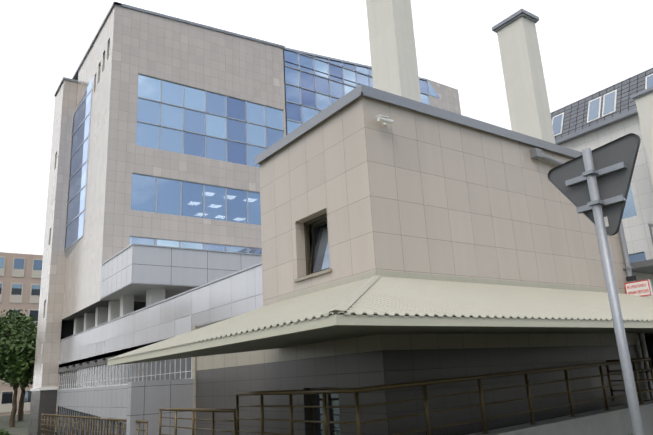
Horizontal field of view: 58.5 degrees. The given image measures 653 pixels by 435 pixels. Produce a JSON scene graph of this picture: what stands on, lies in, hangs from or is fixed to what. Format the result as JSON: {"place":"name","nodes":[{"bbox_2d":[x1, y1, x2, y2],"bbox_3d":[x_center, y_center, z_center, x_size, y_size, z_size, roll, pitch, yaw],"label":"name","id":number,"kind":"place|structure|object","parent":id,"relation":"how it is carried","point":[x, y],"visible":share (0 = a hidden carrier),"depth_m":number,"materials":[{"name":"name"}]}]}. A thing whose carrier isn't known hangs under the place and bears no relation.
{"place":"outdoors","nodes":[
{"label":"outdoors","id":0,"kind":"place"},
{"bbox_2d":[0,412,56,434],"bbox_3d":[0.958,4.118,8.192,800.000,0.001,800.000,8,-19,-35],"label":"ground","id":1,"kind":"structure","parent":0,"point":[21,427],"depth_m":38.67,"materials":[{"name":"grey concrete"}]},
{"bbox_2d":[9,352,33,427],"bbox_3d":[-19.898,11.033,37.539,1.744,4.655,2.662,4,-17,-24],"label":"trunk","id":2,"kind":"object","parent":1,"relation":"on","point":[13,412],"visible":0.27,"depth_m":37.02,"materials":[{"name":"brown plant"}]},
{"bbox_2d":[0,329,36,388],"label":"tree","id":3,"kind":"object","parent":2,"relation":"on","point":[17,361],"visible":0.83,"depth_m":36.80,"materials":[{"name":"green plant"}]},
{"bbox_2d":[18,381,25,420],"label":"tree trunk","id":4,"kind":"object","parent":1,"relation":"on","point":[21,408],"visible":0.27,"depth_m":45.48,"materials":[{"name":"brown plant"}]},
{"bbox_2d":[0,252,59,415],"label":"distant apartments","id":5,"kind":"structure","parent":1,"relation":"on","point":[7,279],"depth_m":65.39,"materials":[{"name":"beige brick"}]},
{"bbox_2d":[0,257,42,403],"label":"windows","id":6,"kind":"structure","parent":5,"relation":"in","point":[16,290],"depth_m":65.44,"materials":[{"name":"blue glass"}]},
{"bbox_2d":[0,256,42,412],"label":"window frames","id":7,"kind":"structure","parent":5,"relation":"attached to","point":[4,408],"depth_m":65.24,"materials":[{"name":"beige paint"}]},
{"bbox_2d":[28,390,56,434],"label":"wall base","id":8,"kind":"object","parent":1,"relation":"on","point":[43,401],"visible":1,"depth_m":28.11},
{"bbox_2d":[30,387,57,390],"bbox_3d":[-14.118,8.565,29.137,0.820,0.140,2.400,8,-19,-35],"label":"ledge","id":9,"kind":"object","parent":8,"relation":"on","point":[43,388],"depth_m":28.28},
{"bbox_2d":[56,406,124,434],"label":"podium basement grille","id":10,"kind":"object","parent":1,"relation":"on","point":[88,423],"depth_m":23.75,"materials":[{"name":"grey metal"}]},
{"bbox_2d":[56,385,127,423],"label":"podium lower panels","id":11,"kind":"object","parent":10,"relation":"on","point":[107,402],"visible":0.33,"depth_m":22.47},
{"bbox_2d":[33,5,285,387],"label":"tower walls","id":12,"kind":"structure","parent":1,"relation":"on","point":[194,56],"depth_m":28.47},
{"bbox_2d":[64,88,91,258],"bbox_3d":[-12.755,-2.194,29.919,0.120,8.235,3.501,8,-19,-35],"label":"window frame","id":13,"kind":"object","parent":12,"relation":"attached to","point":[68,250],"visible":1,"depth_m":29.63,"materials":[{"name":"grey metal"}]},
{"bbox_2d":[65,76,92,248],"bbox_3d":[-12.779,-2.778,30.087,0.100,8.450,3.500,8,-19,-35],"label":"window","id":14,"kind":"structure","parent":13,"relation":"in","point":[75,208],"depth_m":29.96,"materials":[{"name":"blue glass"}]},
{"bbox_2d":[43,38,284,317],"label":"tower reveals","id":15,"kind":"object","parent":12,"relation":"attached to","point":[108,46],"visible":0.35,"depth_m":29.00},
{"bbox_2d":[54,2,284,95],"bbox_3d":[-3.217,-7.618,37.897,24.840,1.509,9.360,8,-19,-35],"label":"tower coping","id":16,"kind":"object","parent":12,"relation":"on","point":[167,17],"visible":0.35,"depth_m":30.44,"materials":[{"name":"grey metal"}]},
{"bbox_2d":[130,173,259,224],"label":"tower window band mullions","id":17,"kind":"object","parent":12,"relation":"attached to","point":[157,177],"visible":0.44,"depth_m":27.77,"materials":[{"name":"grey metal"}]},
{"bbox_2d":[129,236,260,252],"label":"tower window band mullions","id":18,"kind":"object","parent":12,"relation":"attached to","point":[192,242],"visible":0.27,"depth_m":26.89,"materials":[{"name":"grey metal"}]},
{"bbox_2d":[131,174,260,224],"bbox_3d":[-5.396,-0.703,28.247,8.120,1.760,0.001,8,-19,-35],"label":"tower window glass","id":19,"kind":"object","parent":12,"relation":"in","point":[143,195],"visible":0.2,"depth_m":27.61,"materials":[{"name":"blue glass"}]},
{"bbox_2d":[130,237,261,253],"bbox_3d":[-5.252,1.885,27.529,8.120,1.300,0.001,8,-19,-35],"label":"tower window glass","id":20,"kind":"object","parent":12,"relation":"in","point":[137,240],"depth_m":27.04,"materials":[{"name":"blue glass"}]},
{"bbox_2d":[136,74,282,167],"bbox_3d":[-5.565,-4.588,29.362,8.000,3.670,0.001,8,-19,-35],"label":"upper window glass","id":21,"kind":"object","parent":12,"relation":"in","point":[148,111],"visible":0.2,"depth_m":28.95,"materials":[{"name":"blue glass"}]},
{"bbox_2d":[136,73,283,167],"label":"tower window mullions","id":22,"kind":"object","parent":12,"relation":"attached to","point":[205,112],"visible":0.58,"depth_m":29.10,"materials":[{"name":"grey metal"}]},
{"bbox_2d":[283,47,429,134],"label":"tower curtain mullions","id":23,"kind":"object","parent":12,"relation":"attached to","point":[314,74],"visible":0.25,"depth_m":34.13,"materials":[{"name":"grey metal"}]},
{"bbox_2d":[284,49,428,133],"bbox_3d":[2.534,-3.511,34.971,11.540,13.624,0.001,8,-19,-35],"label":"tower glass","id":24,"kind":"object","parent":23,"relation":"in","point":[293,93],"depth_m":33.96,"materials":[{"name":"blue glass"}]},
{"bbox_2d":[427,79,460,114],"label":"wall","id":25,"kind":"structure","parent":12,"relation":"on","point":[448,100],"depth_m":40.65,"materials":[{"name":"beige stone"}]},
{"bbox_2d":[126,379,193,434],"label":"wall","id":26,"kind":"structure","parent":1,"relation":"on","point":[146,400],"depth_m":13.53,"materials":[{"name":"grey tile"}]},
{"bbox_2d":[0,429,631,434],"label":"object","id":27,"kind":"object","parent":1,"relation":"on","point":[3,432],"visible":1,"depth_m":19.47,"materials":[{"name":"green plant"}]},
{"bbox_2d":[58,314,612,373],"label":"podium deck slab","id":28,"kind":"structure","parent":1,"relation":"on","point":[77,366],"depth_m":22.76,"materials":[{"name":"black concrete"}]},
{"bbox_2d":[61,321,107,338],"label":"window","id":29,"kind":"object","parent":28,"relation":"on","point":[67,328],"depth_m":29.80,"materials":[{"name":"grey"}]},
{"bbox_2d":[66,356,114,367],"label":"podium band lamps","id":30,"kind":"object","parent":28,"relation":"attached to","point":[87,362],"visible":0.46,"depth_m":24.19,"materials":[{"name":"grey metal"}]},
{"bbox_2d":[73,288,164,334],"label":"pillars","id":31,"kind":"structure","parent":28,"relation":"on","point":[124,305],"depth_m":24.20,"materials":[{"name":"grey concrete"}]},
{"bbox_2d":[101,283,198,300],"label":"terrace slab","id":32,"kind":"structure","parent":31,"relation":"on","point":[137,291],"depth_m":22.51,"materials":[{"name":"grey concrete"}]},
{"bbox_2d":[100,245,261,298],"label":"terrace box panels","id":33,"kind":"object","parent":31,"relation":"on","point":[138,264],"visible":0.54,"depth_m":22.10,"materials":[{"name":"grey metal"}]},
{"bbox_2d":[101,243,261,265],"bbox_3d":[-3.508,2.114,25.991,11.530,0.050,4.130,8,-19,-35],"label":"parapet coping","id":34,"kind":"object","parent":33,"relation":"on","point":[178,248],"visible":0.31,"depth_m":22.51,"materials":[{"name":"grey metal"}]},
{"bbox_2d":[59,357,191,389],"bbox_3d":[-7.933,5.705,21.655,0.015,1.060,18.018,8,-19,-35],"label":"podium lattice frame","id":35,"kind":"object","parent":28,"relation":"attached to","point":[151,375],"visible":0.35,"depth_m":21.70,"materials":[{"name":"grey metal"}]},
{"bbox_2d":[59,357,190,389],"bbox_3d":[-7.924,5.706,21.661,0.001,1.060,18.000,8,-19,-35],"label":"podium lattice glass","id":36,"kind":"object","parent":35,"relation":"in","point":[139,370],"visible":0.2,"depth_m":20.10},
{"bbox_2d":[59,265,262,365],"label":"parapet wall","id":37,"kind":"structure","parent":28,"relation":"on","point":[236,294],"depth_m":17.23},
{"bbox_2d":[60,262,261,340],"bbox_3d":[-7.007,3.489,20.864,0.310,0.040,21.400,8,-19,-35],"label":"parapet coping","id":38,"kind":"object","parent":37,"relation":"on","point":[245,269],"visible":0.21,"depth_m":16.85,"materials":[{"name":"grey metal"}]},
{"bbox_2d":[196,345,650,434],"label":"annex ground walls","id":39,"kind":"structure","parent":1,"relation":"on","point":[218,388],"depth_m":10.25,"materials":[{"name":"grey tile"}]},
{"bbox_2d":[303,388,311,434],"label":"door","id":40,"kind":"structure","parent":39,"relation":"attached to","point":[308,425],"depth_m":10.30,"materials":[{"name":"black metal"}]},
{"bbox_2d":[310,387,337,434],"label":"annex door frame","id":41,"kind":"object","parent":39,"relation":"in","point":[313,412],"depth_m":10.09,"materials":[{"name":"black metal"}]},
{"bbox_2d":[314,394,340,434],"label":"annex door glass","id":42,"kind":"object","parent":41,"relation":"in","point":[334,414],"depth_m":9.96,"materials":[{"name":"grey glass"}]},
{"bbox_2d":[467,399,652,434],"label":"ramp wall","id":43,"kind":"structure","parent":1,"relation":"on","point":[615,420],"depth_m":9.29,"materials":[{"name":"concrete"}]},
{"bbox_2d":[40,357,652,434],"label":"bronze railings","id":44,"kind":"object","parent":43,"relation":"on","point":[357,406],"visible":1,"depth_m":8.76,"materials":[{"name":"brown metal"}]},
{"bbox_2d":[582,148,644,434],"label":"sign pole","id":45,"kind":"object","parent":1,"relation":"on","point":[625,361],"visible":1,"depth_m":3.85,"materials":[{"name":"grey metal"}]},
{"bbox_2d":[548,133,640,235],"bbox_3d":[1.915,-0.181,4.128,0.030,0.653,0.707,8,-19,-35],"label":"traffic sign","id":46,"kind":"object","parent":45,"relation":"attached to","point":[625,148],"visible":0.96,"depth_m":4.08,"materials":[{"name":"grey metal"}]},
{"bbox_2d":[604,216,608,226],"bbox_3d":[1.929,0.035,4.069,0.003,0.070,0.070,8,-19,-35],"label":"sticker","id":47,"kind":"object","parent":46,"relation":"attached to","point":[606,221],"visible":0.36,"depth_m":4.05,"materials":[{"name":"white paper"}]},
{"bbox_2d":[565,162,626,213],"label":"sign brackets","id":48,"kind":"object","parent":45,"relation":"attached to","point":[600,173],"visible":0.75,"depth_m":4.05,"materials":[{"name":"grey metal"}]},
{"bbox_2d":[644,333,652,368],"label":"neighbour garage opening","id":49,"kind":"object","parent":1,"relation":"on","point":[649,340],"depth_m":18.07,"materials":[{"name":"black"}]},
{"bbox_2d":[62,61,358,320],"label":"tower roof slab","id":50,"kind":"structure","parent":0,"point":[101,303],"depth_m":26.72,"materials":[{"name":"grey concrete"}]},
{"bbox_2d":[0,0,652,254],"label":"sky","id":51,"kind":"structure","parent":0,"point":[587,47],"materials":[{"name":"white"}]},
{"bbox_2d":[111,326,652,365],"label":"canopy soffit","id":52,"kind":"structure","parent":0,"point":[332,333],"depth_m":7.36,"materials":[{"name":"beige metal"}]},
{"bbox_2d":[192,313,639,434],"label":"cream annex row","id":53,"kind":"object","parent":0,"point":[373,343],"visible":0.28,"depth_m":10.54,"materials":[{"name":"metal"}]},
{"bbox_2d":[259,95,627,306],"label":"annex walls","id":54,"kind":"structure","parent":53,"relation":"on","point":[410,191],"depth_m":10.81,"materials":[{"name":"beige tile"}]},
{"bbox_2d":[295,208,326,277],"bbox_3d":[-0.165,0.505,10.749,0.260,1.120,1.040,8,-19,-35],"label":"window reveal","id":55,"kind":"object","parent":54,"relation":"attached to","point":[300,251],"visible":0.33,"depth_m":11.12,"materials":[{"name":"beige stone"}]},
{"bbox_2d":[294,268,331,281],"bbox_3d":[-0.179,1.060,10.562,0.250,0.053,1.160,8,-19,-35],"label":"window sill","id":56,"kind":"structure","parent":54,"relation":"attached to","point":[313,275],"depth_m":10.43,"materials":[{"name":"beige stone"}]},
{"bbox_2d":[304,213,329,275],"bbox_3d":[-0.014,0.526,10.854,0.230,1.120,1.040,8,-19,-35],"label":"window frame","id":57,"kind":"object","parent":54,"relation":"in","point":[309,263],"visible":0.31,"depth_m":11.16,"materials":[{"name":"black metal"}]},
{"bbox_2d":[312,224,329,272],"bbox_3d":[-0.006,0.527,10.859,0.144,0.900,0.820,8,-19,-35],"label":"window pane","id":58,"kind":"structure","parent":57,"relation":"in","point":[321,255],"depth_m":10.98,"materials":[{"name":"glass"}]},
{"bbox_2d":[311,218,326,236],"bbox_3d":[0.137,0.547,10.959,0.001,1.520,1.440,8,-19,-35],"label":"window frame","id":59,"kind":"object","parent":54,"relation":"attached to","point":[318,222],"depth_m":11.56,"materials":[{"name":"black paint"}]},
{"bbox_2d":[107,270,652,360],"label":"canopy sheet","id":60,"kind":"object","parent":54,"relation":"attached to","point":[381,293],"visible":0.92,"depth_m":7.49,"materials":[{"name":"beige metal"}]},
{"bbox_2d":[108,314,652,365],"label":"canopy fascia","id":61,"kind":"structure","parent":60,"relation":"attached to","point":[335,320],"depth_m":5.51,"materials":[{"name":"beige metal"}]},
{"bbox_2d":[625,280,652,296],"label":"sign","id":62,"kind":"object","parent":60,"relation":"attached to","point":[643,292],"visible":0.61,"depth_m":12.93,"materials":[{"name":"white metal"}]},
{"bbox_2d":[624,280,650,296],"bbox_3d":[6.918,1.593,12.983,0.004,0.340,0.540,8,-19,-35],"label":"sign lettering","id":63,"kind":"object","parent":62,"relation":"attached to","point":[632,292],"visible":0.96,"depth_m":12.97},
{"bbox_2d":[376,114,392,125],"bbox_3d":[0.964,-1.640,9.919,0.320,0.097,0.180,8,-19,-35],"label":"security camera","id":64,"kind":"object","parent":54,"relation":"attached to","point":[384,119],"visible":1,"depth_m":9.85,"materials":[{"name":"white paint"}]},
{"bbox_2d":[255,84,581,165],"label":"roof edge trim","id":65,"kind":"structure","parent":54,"relation":"on","point":[348,98],"depth_m":11.15,"materials":[{"name":"grey metal"}]},
{"bbox_2d":[529,148,652,399],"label":"rain pipes","id":66,"kind":"object","parent":54,"relation":"attached to","point":[535,153],"visible":0.44,"depth_m":12.91,"materials":[{"name":"metal"}]},
{"bbox_2d":[366,0,652,180],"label":"chimney stacks","id":67,"kind":"object","parent":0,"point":[394,65],"visible":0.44,"depth_m":15.07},
{"bbox_2d":[492,9,652,99],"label":"chimney caps","id":68,"kind":"object","parent":67,"relation":"on","point":[514,17],"visible":0.55,"depth_m":16.02,"materials":[{"name":"grey metal"}]},
{"bbox_2d":[560,115,652,259],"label":"neighbour block walls","id":69,"kind":"structure","parent":0,"point":[637,233],"depth_m":23.98,"materials":[{"name":"beige paint"}]},
{"bbox_2d":[555,108,637,144],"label":"neighbour eaves","id":70,"kind":"object","parent":69,"relation":"attached to","point":[600,125],"visible":0.44,"depth_m":25.44,"materials":[{"name":"grey metal"}]},
{"bbox_2d":[550,68,652,139],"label":"tiled roof","id":71,"kind":"structure","parent":69,"relation":"on","point":[575,116],"depth_m":26.04,"materials":[{"name":"grey tile"}]},
{"bbox_2d":[552,74,652,135],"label":"window frames","id":72,"kind":"structure","parent":71,"relation":"in","point":[599,107],"depth_m":25.96,"materials":[{"name":"white plastic"}]},
{"bbox_2d":[553,75,652,134],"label":"skylight windows","id":73,"kind":"structure","parent":72,"relation":"in","point":[609,100],"depth_m":26.01,"materials":[{"name":"blue glass"}]},
{"bbox_2d":[622,184,645,262],"bbox_3d":[12.562,2.355,23.824,0.001,8.100,22.100,8,-19,-35],"label":"window","id":74,"kind":"structure","parent":69,"relation":"in","point":[629,210],"depth_m":24.21,"materials":[{"name":"blue glass"}]},
{"bbox_2d":[626,276,636,280],"bbox_3d":[6.878,1.378,13.176,0.100,0.100,0.180,8,-19,-35],"label":"warning sign lamp","id":75,"kind":"object","parent":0,"point":[630,278],"visible":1,"depth_m":13.13,"materials":[{"name":"black metal"}]},
{"bbox_2d":[623,272,652,320],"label":"neighbour wall","id":76,"kind":"structure","parent":0,"point":[641,276],"depth_m":15.17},
{"bbox_2d":[630,223,652,273],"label":"ledge","id":77,"kind":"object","parent":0,"point":[645,266],"depth_m":14.31,"materials":[{"name":"grey concrete"}]},
{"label":"tree trunk","id":78,"kind":"object","parent":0,"visible":0},
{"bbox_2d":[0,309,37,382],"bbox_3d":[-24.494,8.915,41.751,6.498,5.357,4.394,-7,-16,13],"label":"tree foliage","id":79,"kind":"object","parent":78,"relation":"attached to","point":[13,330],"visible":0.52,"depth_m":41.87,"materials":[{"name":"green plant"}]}
]}

